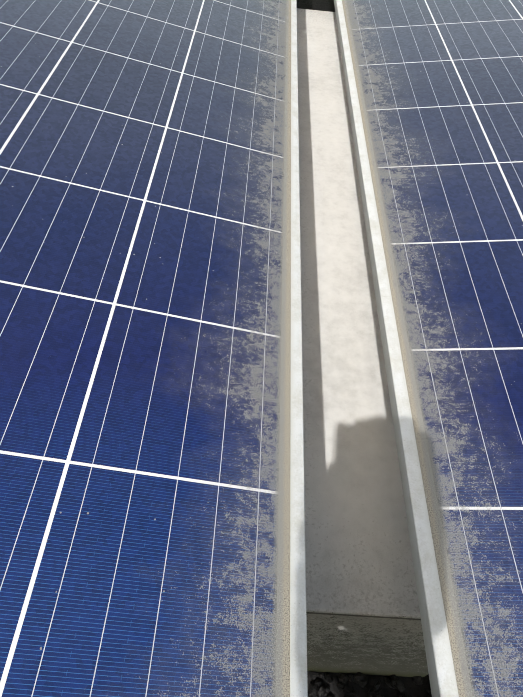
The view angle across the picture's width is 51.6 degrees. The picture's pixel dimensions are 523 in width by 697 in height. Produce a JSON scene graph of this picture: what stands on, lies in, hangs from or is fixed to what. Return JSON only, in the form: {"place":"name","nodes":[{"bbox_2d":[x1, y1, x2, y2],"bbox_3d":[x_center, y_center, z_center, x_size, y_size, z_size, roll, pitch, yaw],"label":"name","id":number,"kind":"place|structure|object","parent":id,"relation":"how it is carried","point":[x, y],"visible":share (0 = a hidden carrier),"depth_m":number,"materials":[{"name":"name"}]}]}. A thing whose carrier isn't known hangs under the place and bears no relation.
{"place":"outdoors","nodes":[
{"label":"outdoors","id":0,"kind":"place"},
{"bbox_2d":[297,0,430,696],"bbox_3d":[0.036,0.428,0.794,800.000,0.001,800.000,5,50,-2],"label":"ground","id":1,"kind":"structure","parent":0,"point":[413,689],"depth_m":0.77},
{"bbox_2d":[297,8,428,676],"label":"concrete beam","id":2,"kind":"structure","parent":1,"relation":"on","point":[363,611],"depth_m":0.69,"materials":[{"name":"grey concrete"}]},
{"bbox_2d":[308,672,431,696],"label":"gravel chips","id":3,"kind":"object","parent":1,"relation":"on","point":[317,688],"visible":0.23,"depth_m":0.76,"materials":[{"name":"grey gravel"}]},
{"bbox_3d":[0.150,-1.627,2.112,2.022,0.619,5.150,5,50,-2],"label":"mounting structure","id":4,"kind":"object","parent":1,"relation":"on","visible":0},
{"bbox_2d":[0,0,307,696],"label":"solar panel","id":5,"kind":"object","parent":4,"relation":"on","point":[152,518],"visible":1,"depth_m":0.47,"materials":[{"name":"glass"}]},
{"bbox_2d":[334,0,522,696],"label":"solar panel","id":6,"kind":"object","parent":4,"relation":"on","point":[434,89],"visible":1,"depth_m":0.57,"materials":[{"name":"glass"}]}
]}

